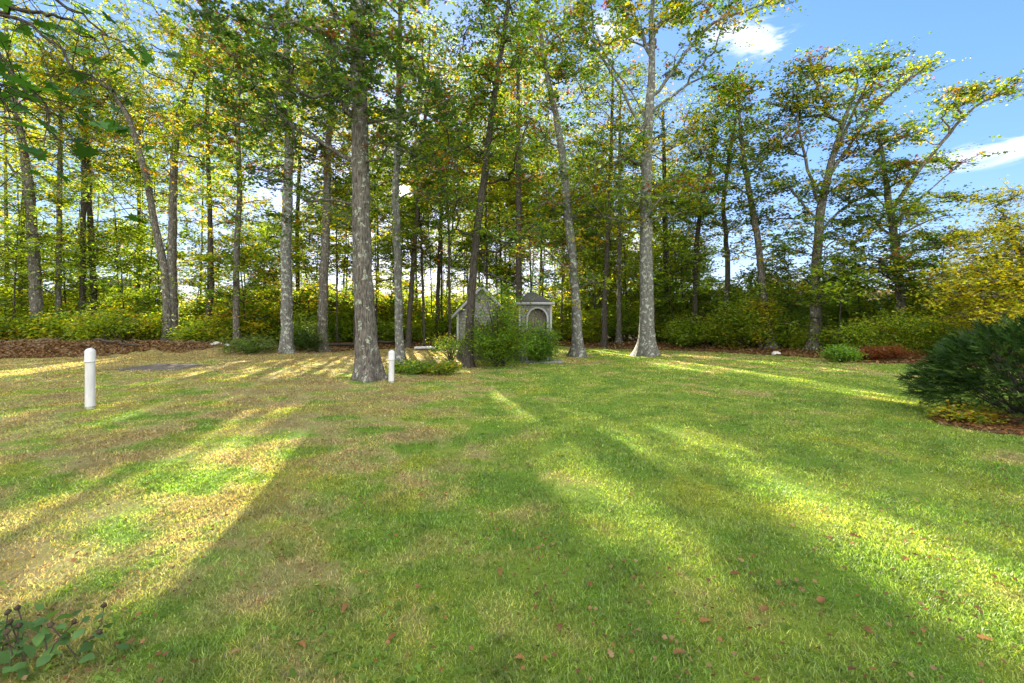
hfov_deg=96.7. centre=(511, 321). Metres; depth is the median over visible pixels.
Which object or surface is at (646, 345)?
oak tree
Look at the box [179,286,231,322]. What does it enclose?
shrub
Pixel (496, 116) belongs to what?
woodland tree
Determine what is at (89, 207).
woodland tree
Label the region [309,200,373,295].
woodland tree
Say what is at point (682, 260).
young tree
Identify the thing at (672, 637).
leaf scatter
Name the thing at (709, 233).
woodland tree
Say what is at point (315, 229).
young tree
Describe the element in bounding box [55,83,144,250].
woodland tree
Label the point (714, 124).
oak tree
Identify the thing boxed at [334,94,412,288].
woodland tree
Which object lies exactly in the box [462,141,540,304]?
woodland tree
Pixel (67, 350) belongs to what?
forest floor
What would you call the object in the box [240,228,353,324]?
young tree
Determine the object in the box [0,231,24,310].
young tree
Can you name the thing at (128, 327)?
shrub
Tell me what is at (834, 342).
shrub
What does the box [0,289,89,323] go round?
shrub
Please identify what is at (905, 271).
young tree
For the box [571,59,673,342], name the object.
woodland tree
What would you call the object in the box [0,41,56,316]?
woodland tree
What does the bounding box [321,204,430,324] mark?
young tree
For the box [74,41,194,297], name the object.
woodland tree
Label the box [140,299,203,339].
shrub
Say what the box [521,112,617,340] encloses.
woodland tree
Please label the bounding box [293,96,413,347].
woodland tree
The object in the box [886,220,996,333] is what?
young tree
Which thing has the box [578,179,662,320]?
young tree
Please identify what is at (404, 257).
woodland tree
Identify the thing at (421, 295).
young tree
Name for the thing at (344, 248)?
young tree
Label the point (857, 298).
shrub
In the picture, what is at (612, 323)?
shrub
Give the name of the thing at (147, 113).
woodland tree
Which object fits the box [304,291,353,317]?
shrub
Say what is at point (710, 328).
shrub
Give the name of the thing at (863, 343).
shrub
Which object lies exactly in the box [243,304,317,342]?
shrub
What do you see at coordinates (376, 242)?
young tree
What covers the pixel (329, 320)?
shrub
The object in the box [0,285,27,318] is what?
shrub
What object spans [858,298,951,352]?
shrub
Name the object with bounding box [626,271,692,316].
shrub
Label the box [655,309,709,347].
shrub
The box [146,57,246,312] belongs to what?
woodland tree
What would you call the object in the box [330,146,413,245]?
woodland tree
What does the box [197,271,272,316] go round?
shrub
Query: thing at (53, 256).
young tree
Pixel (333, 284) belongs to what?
young tree
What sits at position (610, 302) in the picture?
shrub
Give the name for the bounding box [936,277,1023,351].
shrub
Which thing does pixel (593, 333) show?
shrub
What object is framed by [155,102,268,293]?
woodland tree
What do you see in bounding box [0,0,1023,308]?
sky
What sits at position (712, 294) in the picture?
young tree
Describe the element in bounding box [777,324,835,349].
shrub
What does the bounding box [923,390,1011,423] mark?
ground plant
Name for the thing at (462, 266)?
young tree
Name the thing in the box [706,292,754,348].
shrub
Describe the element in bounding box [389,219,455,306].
young tree
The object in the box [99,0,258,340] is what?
oak tree
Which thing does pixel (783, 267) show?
young tree
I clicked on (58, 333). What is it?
shrub
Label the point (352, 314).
shrub
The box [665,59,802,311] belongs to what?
oak tree
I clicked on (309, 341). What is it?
shrub
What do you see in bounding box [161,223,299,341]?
young tree
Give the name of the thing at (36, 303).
oak tree
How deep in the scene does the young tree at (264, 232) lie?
27.40 m
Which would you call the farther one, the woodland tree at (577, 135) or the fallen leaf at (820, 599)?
the woodland tree at (577, 135)
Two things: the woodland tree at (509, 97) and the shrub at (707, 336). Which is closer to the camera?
the shrub at (707, 336)
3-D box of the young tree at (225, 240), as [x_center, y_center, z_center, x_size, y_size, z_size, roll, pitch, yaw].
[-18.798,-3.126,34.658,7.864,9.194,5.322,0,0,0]
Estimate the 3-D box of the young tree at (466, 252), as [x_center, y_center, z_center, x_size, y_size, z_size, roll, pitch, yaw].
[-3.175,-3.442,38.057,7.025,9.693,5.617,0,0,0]
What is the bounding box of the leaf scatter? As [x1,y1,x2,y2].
[0,349,1023,682]
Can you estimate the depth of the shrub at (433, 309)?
33.13 m
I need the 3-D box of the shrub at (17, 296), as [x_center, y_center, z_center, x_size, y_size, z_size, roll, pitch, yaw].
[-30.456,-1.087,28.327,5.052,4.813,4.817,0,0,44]
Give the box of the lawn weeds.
[0,377,1023,682]
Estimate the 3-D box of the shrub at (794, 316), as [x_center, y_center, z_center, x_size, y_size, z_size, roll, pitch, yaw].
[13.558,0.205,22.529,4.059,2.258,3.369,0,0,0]
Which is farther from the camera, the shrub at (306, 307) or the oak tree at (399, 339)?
the shrub at (306, 307)
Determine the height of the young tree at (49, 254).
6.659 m
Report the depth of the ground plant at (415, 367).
12.88 m
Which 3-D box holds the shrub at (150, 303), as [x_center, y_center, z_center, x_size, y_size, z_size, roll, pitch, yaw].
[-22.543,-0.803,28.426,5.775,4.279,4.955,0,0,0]
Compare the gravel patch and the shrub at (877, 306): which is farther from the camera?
the shrub at (877, 306)
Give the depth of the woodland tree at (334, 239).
39.02 m
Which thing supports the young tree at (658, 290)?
on the forest floor
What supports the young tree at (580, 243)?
on the forest floor
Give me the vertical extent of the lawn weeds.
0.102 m
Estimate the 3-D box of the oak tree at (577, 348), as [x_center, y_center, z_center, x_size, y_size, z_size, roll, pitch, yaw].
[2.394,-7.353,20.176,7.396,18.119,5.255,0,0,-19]
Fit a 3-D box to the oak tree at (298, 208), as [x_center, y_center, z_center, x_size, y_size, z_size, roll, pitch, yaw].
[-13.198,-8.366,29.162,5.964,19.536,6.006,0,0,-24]
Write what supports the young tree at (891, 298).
on the forest floor
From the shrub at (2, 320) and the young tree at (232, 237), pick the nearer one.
the shrub at (2, 320)
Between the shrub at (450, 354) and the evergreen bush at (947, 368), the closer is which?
the evergreen bush at (947, 368)
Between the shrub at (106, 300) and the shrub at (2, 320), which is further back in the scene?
the shrub at (106, 300)
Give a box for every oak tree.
[0,0,136,331]
[4,0,203,341]
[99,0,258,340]
[136,0,493,382]
[137,6,271,326]
[171,2,306,341]
[203,0,349,353]
[249,0,403,351]
[258,37,351,311]
[310,0,498,363]
[376,5,477,346]
[390,0,579,367]
[481,0,654,356]
[555,0,807,356]
[633,90,762,342]
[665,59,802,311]
[680,55,858,348]
[728,32,970,350]
[822,68,1023,348]
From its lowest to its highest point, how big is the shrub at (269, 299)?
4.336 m
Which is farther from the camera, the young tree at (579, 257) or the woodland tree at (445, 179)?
the young tree at (579, 257)
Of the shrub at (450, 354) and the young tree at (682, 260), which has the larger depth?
the young tree at (682, 260)
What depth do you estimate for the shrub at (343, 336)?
27.45 m
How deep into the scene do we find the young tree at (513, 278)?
32.83 m
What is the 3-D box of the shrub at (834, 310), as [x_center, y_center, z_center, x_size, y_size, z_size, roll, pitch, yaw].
[16.724,-0.502,21.664,4.763,3.716,5.081,0,0,0]
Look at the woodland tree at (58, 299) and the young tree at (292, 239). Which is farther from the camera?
the young tree at (292, 239)
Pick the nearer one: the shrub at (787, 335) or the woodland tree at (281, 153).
the shrub at (787, 335)
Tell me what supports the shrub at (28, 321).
on the forest floor
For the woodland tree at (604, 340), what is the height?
18.795 m
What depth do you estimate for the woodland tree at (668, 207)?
39.09 m
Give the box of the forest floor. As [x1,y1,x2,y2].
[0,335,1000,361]
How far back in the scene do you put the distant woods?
83.34 m
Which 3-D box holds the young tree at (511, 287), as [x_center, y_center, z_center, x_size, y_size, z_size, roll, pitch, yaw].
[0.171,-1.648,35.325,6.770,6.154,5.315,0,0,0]
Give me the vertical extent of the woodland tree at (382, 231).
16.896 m
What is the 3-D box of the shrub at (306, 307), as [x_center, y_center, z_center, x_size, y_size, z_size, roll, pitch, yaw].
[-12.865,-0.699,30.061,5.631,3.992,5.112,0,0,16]
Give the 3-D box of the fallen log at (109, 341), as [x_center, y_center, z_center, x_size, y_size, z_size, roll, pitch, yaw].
[-18.516,0.689,21.189,2.220,0.868,0.378,0,0,7]
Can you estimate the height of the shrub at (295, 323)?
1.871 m
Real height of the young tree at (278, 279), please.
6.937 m
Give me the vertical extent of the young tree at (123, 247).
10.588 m
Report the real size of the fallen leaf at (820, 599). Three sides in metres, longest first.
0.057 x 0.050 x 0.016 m
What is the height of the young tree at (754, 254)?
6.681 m
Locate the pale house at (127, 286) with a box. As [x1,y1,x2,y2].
[63,279,182,300]
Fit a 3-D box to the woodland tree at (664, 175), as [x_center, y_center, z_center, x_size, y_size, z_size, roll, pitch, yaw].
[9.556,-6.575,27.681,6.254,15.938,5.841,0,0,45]
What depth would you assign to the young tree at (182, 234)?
28.67 m
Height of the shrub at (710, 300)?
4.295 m
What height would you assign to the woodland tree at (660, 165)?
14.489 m
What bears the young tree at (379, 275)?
on the forest floor
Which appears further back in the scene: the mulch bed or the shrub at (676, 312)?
the shrub at (676, 312)
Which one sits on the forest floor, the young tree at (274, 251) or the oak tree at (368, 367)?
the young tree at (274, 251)
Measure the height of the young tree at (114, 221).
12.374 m
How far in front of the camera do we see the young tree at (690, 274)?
30.57 m
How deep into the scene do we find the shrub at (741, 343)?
22.82 m
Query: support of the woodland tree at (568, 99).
on the forest floor
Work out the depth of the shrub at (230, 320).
24.04 m
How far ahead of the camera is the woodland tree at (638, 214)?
48.10 m
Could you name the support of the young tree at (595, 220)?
on the forest floor
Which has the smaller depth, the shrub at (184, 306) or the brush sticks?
the brush sticks
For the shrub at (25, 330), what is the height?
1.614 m
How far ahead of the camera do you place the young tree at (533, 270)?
38.80 m
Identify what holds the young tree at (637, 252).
on the forest floor
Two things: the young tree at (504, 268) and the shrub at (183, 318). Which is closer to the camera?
the shrub at (183, 318)
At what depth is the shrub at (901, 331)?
17.94 m
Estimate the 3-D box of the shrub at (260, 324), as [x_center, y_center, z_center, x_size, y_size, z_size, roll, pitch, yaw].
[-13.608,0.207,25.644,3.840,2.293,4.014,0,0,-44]
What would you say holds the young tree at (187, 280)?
on the forest floor
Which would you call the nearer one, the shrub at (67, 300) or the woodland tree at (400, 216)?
the shrub at (67, 300)
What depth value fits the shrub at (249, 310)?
25.75 m
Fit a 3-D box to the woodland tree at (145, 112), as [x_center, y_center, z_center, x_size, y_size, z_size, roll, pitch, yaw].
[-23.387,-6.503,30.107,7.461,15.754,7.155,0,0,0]
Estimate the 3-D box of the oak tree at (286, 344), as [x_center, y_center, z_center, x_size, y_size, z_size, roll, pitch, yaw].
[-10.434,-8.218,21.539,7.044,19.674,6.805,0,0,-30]
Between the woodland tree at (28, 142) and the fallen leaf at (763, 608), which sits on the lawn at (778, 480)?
the fallen leaf at (763, 608)
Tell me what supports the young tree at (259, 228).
on the forest floor
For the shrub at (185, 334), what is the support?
on the forest floor
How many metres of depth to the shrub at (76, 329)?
22.82 m
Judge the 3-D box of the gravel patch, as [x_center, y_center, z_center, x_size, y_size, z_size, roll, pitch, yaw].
[-11.406,1.465,14.904,2.407,0.078,2.399,0,0,26]
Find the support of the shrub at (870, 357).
on the forest floor
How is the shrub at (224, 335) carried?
on the forest floor
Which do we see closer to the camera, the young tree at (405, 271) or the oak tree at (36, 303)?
the oak tree at (36, 303)
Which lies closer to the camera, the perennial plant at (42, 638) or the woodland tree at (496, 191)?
the perennial plant at (42, 638)
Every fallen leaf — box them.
[298,639,306,646]
[341,603,349,612]
[515,653,524,658]
[607,648,613,656]
[673,647,685,653]
[699,615,710,621]
[759,604,768,610]
[816,595,825,602]
[861,625,873,633]
[977,633,993,639]
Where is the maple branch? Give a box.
[0,0,183,221]
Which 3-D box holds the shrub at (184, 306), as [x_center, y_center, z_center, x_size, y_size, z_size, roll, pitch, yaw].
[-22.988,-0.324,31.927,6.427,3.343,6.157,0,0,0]
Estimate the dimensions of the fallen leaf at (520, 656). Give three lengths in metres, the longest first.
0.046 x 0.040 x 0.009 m
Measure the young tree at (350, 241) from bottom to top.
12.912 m
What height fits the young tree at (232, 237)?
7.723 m
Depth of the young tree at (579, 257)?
36.96 m
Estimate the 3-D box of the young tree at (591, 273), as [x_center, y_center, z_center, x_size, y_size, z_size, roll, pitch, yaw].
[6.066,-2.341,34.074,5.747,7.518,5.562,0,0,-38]
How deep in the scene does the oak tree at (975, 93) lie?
19.72 m
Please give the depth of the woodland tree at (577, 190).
37.74 m
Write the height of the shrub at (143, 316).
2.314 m
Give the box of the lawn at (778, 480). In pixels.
[0,346,1023,682]
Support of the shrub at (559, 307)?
on the forest floor
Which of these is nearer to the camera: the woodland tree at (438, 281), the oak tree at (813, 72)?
the oak tree at (813, 72)
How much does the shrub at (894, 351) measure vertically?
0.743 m
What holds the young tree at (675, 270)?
on the forest floor
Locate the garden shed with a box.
[451,285,563,362]
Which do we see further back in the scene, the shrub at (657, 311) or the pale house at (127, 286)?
the pale house at (127, 286)
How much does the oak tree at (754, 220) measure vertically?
13.693 m
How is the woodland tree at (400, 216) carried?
on the forest floor
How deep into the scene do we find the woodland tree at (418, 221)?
42.13 m
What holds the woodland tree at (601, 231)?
on the forest floor
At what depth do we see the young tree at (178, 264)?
37.44 m
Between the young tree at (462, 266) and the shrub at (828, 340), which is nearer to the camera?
the shrub at (828, 340)
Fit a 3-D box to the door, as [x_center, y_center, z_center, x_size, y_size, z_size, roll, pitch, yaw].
[0.980,0.496,17.764,0.714,2.031,0.112,0,0,0]
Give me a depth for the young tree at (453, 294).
37.92 m
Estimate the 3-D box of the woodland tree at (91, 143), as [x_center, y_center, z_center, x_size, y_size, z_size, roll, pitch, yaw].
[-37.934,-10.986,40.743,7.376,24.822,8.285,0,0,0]
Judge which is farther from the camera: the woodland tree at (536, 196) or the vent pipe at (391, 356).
the woodland tree at (536, 196)
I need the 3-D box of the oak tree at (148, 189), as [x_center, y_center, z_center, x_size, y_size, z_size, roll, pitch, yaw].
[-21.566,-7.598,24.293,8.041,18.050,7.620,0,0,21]
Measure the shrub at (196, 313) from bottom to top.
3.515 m
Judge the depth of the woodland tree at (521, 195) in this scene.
44.25 m
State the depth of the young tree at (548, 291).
39.98 m
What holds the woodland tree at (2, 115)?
on the forest floor
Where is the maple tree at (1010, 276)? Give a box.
[892,175,1023,345]
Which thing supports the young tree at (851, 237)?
on the forest floor
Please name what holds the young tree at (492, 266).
on the forest floor
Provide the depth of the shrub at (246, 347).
20.81 m
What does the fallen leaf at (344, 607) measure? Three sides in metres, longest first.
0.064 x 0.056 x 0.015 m
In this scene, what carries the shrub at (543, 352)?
on the lawn at (778, 480)
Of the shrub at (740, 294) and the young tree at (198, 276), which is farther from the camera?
the young tree at (198, 276)
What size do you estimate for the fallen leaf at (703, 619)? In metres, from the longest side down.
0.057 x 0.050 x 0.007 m
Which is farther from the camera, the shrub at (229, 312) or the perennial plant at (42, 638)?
the shrub at (229, 312)
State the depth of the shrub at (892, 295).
22.79 m
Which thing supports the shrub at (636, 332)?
on the forest floor
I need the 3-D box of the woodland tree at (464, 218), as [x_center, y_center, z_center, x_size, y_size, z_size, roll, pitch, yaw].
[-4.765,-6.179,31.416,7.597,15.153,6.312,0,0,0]
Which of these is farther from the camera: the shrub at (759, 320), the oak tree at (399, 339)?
the shrub at (759, 320)
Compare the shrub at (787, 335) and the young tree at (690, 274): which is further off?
the young tree at (690, 274)
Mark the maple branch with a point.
(27, 87)
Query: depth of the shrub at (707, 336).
24.88 m
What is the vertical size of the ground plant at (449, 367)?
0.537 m
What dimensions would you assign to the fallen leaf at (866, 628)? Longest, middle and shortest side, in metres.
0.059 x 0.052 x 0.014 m
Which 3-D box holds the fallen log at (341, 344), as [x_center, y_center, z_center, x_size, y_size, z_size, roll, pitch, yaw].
[-8.563,0.975,25.586,4.394,0.722,0.443,0,0,-32]
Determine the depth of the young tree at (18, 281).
23.99 m
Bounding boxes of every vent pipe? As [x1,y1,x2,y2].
[84,348,96,409]
[388,350,394,382]
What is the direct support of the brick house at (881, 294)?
on the forest floor
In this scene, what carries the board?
on the lawn at (778, 480)
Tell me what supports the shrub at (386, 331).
on the forest floor
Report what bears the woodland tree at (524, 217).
on the forest floor
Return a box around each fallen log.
[94,327,138,345]
[329,335,394,345]
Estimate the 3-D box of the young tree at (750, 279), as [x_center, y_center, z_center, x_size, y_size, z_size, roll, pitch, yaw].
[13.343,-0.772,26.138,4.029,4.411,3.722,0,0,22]
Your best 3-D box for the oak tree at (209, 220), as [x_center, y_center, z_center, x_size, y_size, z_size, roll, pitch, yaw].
[-16.233,-7.666,25.006,7.056,18.259,5.671,0,0,-39]
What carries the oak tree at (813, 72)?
on the forest floor
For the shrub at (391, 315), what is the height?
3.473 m
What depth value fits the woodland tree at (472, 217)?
39.28 m
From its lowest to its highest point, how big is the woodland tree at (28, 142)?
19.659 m
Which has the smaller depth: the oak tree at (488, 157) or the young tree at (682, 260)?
the oak tree at (488, 157)
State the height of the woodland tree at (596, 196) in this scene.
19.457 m
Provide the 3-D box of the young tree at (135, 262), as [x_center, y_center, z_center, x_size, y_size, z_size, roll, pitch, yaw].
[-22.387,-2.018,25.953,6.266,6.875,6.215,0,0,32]
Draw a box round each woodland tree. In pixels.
[0,11,82,317]
[0,15,136,317]
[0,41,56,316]
[0,102,38,225]
[0,108,75,289]
[4,14,160,316]
[12,42,157,316]
[40,52,142,244]
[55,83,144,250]
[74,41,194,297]
[82,44,185,286]
[99,93,205,291]
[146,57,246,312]
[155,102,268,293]
[183,39,281,247]
[251,36,317,242]
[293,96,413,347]
[302,169,380,294]
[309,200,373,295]
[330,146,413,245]
[333,86,388,236]
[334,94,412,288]
[371,121,473,345]
[371,171,469,305]
[373,173,434,309]
[378,84,505,346]
[380,183,455,295]
[387,176,443,283]
[389,19,490,339]
[399,121,489,338]
[410,106,489,300]
[430,200,501,294]
[435,104,532,288]
[446,41,527,258]
[451,178,525,298]
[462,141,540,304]
[462,143,551,292]
[469,5,565,299]
[476,24,552,298]
[482,157,566,290]
[484,178,546,256]
[499,139,576,296]
[503,45,588,281]
[513,86,591,284]
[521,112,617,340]
[523,175,564,295]
[543,171,629,280]
[548,161,614,306]
[551,178,622,276]
[553,148,636,289]
[554,122,628,307]
[555,24,673,346]
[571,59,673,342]
[577,179,638,283]
[600,129,673,292]
[608,77,710,340]
[616,160,711,268]
[623,157,702,288]
[626,155,719,287]
[653,150,744,301]
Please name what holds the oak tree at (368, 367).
on the lawn at (778, 480)
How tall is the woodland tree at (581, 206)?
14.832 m
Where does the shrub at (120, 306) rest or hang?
on the forest floor
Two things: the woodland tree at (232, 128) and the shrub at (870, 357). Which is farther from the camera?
the woodland tree at (232, 128)
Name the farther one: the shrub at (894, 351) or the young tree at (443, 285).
the young tree at (443, 285)
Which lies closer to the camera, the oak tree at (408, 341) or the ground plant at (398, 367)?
the ground plant at (398, 367)
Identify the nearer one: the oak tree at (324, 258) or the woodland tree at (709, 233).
the oak tree at (324, 258)
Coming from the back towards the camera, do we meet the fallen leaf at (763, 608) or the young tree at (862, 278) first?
the young tree at (862, 278)
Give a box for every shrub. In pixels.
[0,276,50,317]
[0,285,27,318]
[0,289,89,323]
[0,308,29,338]
[0,313,44,340]
[4,318,55,339]
[5,284,116,322]
[7,308,73,338]
[15,306,91,340]
[50,301,130,341]
[68,302,168,341]
[74,275,148,314]
[87,283,188,337]
[113,274,193,323]
[115,308,160,340]
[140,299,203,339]
[157,312,221,342]
[158,294,204,319]
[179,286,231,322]
[184,291,229,320]
[191,304,270,343]
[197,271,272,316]
[211,313,275,343]
[212,304,257,320]
[212,332,279,353]
[224,303,280,341]
[240,305,298,343]
[241,283,310,316]
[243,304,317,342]
[270,314,339,341]
[293,287,351,324]
[293,313,330,351]
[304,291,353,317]
[304,314,340,341]
[313,310,352,342]
[338,283,403,320]
[343,316,412,341]
[344,306,391,340]
[375,294,426,325]
[387,294,447,317]
[403,314,441,341]
[405,294,464,337]
[413,313,451,339]
[420,296,460,338]
[422,330,473,360]
[450,280,544,366]
[517,319,566,362]
[551,271,616,324]
[552,291,582,320]
[552,305,570,341]
[553,311,583,339]
[567,298,614,341]
[585,273,635,338]
[586,294,639,341]
[623,311,662,340]
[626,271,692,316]
[629,293,675,340]
[636,276,705,321]
[654,295,705,341]
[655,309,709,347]
[664,323,720,349]
[685,304,754,347]
[694,321,718,343]
[699,277,742,320]
[703,274,757,325]
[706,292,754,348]
[707,284,770,348]
[725,275,794,348]
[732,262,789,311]
[750,322,805,345]
[757,305,825,347]
[772,277,837,327]
[774,299,826,335]
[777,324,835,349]
[784,318,855,348]
[790,317,904,351]
[792,275,864,343]
[809,276,927,331]
[816,340,868,362]
[822,278,882,321]
[825,312,935,354]
[849,345,890,360]
[852,307,964,352]
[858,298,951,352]
[863,271,1001,321]
[864,275,923,313]
[864,342,922,360]
[882,307,995,352]
[904,275,1023,350]
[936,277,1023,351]
[968,256,1023,351]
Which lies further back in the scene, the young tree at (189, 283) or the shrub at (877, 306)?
the young tree at (189, 283)
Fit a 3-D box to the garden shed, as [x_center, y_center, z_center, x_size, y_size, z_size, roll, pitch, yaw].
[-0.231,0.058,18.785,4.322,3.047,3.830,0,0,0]
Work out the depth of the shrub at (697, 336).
24.52 m
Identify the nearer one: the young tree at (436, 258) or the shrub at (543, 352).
the shrub at (543, 352)
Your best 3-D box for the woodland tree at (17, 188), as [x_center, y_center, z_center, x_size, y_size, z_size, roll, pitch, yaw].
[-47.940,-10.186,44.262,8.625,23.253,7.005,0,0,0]
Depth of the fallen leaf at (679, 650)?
2.06 m
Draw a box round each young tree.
[0,155,132,308]
[0,185,101,321]
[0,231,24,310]
[0,236,88,311]
[2,246,76,303]
[3,168,143,311]
[21,141,178,313]
[41,227,203,319]
[93,150,214,311]
[96,210,160,298]
[125,192,206,297]
[157,254,232,319]
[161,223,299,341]
[177,245,232,307]
[177,261,230,315]
[182,225,276,316]
[213,220,305,285]
[215,194,321,312]
[229,209,294,289]
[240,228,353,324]
[246,245,318,307]
[247,225,305,296]
[254,142,392,342]
[255,216,318,287]
[269,185,351,291]
[274,204,353,314]
[277,200,339,292]
[292,265,350,304]
[305,179,380,298]
[310,207,411,312]
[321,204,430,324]
[322,180,390,308]
[349,223,403,290]
[370,176,445,304]
[378,269,427,313]
[380,163,471,314]
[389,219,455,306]
[389,248,452,311]
[404,256,468,316]
[417,258,463,310]
[419,223,505,312]
[424,220,473,304]
[443,221,503,302]
[448,183,542,300]
[450,225,515,309]
[483,252,564,314]
[488,212,549,301]
[489,266,555,312]
[527,270,569,310]
[531,218,596,308]
[544,208,636,315]
[544,230,629,317]
[546,217,615,301]
[554,240,632,310]
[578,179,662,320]
[583,246,656,312]
[591,249,660,307]
[614,180,723,341]
[616,251,681,331]
[622,234,662,295]
[630,233,724,306]
[652,175,735,304]
[653,248,709,331]
[654,243,719,307]
[663,275,742,322]
[707,269,771,310]
[736,228,811,317]
[746,244,834,346]
[770,224,882,350]
[794,248,911,345]
[799,211,893,331]
[836,190,954,344]
[859,247,949,322]
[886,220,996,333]
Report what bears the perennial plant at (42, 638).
on the lawn at (778, 480)
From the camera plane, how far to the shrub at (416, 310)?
34.16 m
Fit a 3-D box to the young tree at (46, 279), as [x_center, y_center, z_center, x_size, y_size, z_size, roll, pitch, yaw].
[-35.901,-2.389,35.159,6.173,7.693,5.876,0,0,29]
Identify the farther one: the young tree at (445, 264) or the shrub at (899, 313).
the young tree at (445, 264)
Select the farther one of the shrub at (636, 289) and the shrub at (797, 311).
the shrub at (636, 289)
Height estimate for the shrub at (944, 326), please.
2.038 m
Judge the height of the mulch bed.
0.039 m
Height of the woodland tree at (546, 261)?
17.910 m
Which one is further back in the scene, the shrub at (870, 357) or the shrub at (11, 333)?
the shrub at (11, 333)
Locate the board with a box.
[414,346,443,348]
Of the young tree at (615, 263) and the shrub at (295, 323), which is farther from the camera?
the young tree at (615, 263)
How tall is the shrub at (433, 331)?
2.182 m
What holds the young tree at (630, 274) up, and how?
on the forest floor
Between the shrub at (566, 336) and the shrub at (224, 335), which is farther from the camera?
the shrub at (566, 336)
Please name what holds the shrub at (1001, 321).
on the forest floor
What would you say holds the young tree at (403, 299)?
on the forest floor
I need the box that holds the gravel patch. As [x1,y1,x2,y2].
[114,363,209,371]
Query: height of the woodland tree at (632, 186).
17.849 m
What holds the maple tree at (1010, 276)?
on the forest floor
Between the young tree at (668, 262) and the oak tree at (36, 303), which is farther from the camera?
the young tree at (668, 262)
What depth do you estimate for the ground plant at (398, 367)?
13.22 m
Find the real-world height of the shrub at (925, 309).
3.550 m
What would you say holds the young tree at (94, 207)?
on the forest floor
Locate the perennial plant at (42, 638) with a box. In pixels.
[0,602,129,679]
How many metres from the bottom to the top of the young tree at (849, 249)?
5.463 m
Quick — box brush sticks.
[0,337,348,355]
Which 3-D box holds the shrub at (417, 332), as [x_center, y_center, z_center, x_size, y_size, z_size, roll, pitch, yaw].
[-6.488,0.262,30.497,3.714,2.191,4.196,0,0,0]
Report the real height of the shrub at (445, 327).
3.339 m
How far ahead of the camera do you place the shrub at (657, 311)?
27.65 m
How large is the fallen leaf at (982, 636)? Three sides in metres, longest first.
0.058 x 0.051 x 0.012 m
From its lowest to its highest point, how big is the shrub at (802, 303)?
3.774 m
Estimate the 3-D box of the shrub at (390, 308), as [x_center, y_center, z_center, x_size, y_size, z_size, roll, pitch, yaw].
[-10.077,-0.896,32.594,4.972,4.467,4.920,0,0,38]
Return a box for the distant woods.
[179,288,877,315]
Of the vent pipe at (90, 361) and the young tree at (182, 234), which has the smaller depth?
the vent pipe at (90, 361)
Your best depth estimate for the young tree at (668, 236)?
25.89 m
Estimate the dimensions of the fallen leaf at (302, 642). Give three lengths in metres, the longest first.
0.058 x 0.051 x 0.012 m
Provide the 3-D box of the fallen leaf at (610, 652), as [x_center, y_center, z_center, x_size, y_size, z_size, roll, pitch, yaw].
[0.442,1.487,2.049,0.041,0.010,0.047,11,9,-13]
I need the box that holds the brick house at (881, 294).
[862,290,943,308]
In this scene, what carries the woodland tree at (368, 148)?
on the forest floor
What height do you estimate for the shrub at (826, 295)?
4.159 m
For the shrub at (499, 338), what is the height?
3.034 m
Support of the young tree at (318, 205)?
on the forest floor
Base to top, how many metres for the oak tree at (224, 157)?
17.709 m
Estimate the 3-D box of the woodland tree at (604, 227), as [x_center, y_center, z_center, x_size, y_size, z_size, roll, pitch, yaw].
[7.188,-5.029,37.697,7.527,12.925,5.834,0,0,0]
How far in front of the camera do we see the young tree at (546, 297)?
36.30 m
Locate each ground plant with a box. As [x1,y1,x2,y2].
[384,357,423,372]
[402,356,444,373]
[419,358,463,374]
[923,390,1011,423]
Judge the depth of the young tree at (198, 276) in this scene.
34.28 m
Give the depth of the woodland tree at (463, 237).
46.92 m
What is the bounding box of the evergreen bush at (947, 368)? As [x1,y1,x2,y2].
[896,313,1023,424]
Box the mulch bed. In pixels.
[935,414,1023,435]
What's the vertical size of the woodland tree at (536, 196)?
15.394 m
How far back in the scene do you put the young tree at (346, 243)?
32.52 m
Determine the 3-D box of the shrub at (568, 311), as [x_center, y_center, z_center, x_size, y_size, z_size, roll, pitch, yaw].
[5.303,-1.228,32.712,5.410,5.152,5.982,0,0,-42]
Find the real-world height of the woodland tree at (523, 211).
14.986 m
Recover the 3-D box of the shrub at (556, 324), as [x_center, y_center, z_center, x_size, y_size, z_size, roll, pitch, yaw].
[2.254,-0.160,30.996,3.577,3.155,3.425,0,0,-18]
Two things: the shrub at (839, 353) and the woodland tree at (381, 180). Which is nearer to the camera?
the shrub at (839, 353)
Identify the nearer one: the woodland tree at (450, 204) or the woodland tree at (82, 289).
the woodland tree at (82, 289)
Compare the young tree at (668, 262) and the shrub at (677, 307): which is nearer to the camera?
the shrub at (677, 307)
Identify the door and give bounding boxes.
[528,309,545,359]
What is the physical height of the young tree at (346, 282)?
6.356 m
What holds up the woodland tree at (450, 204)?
on the forest floor
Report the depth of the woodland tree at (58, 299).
24.86 m

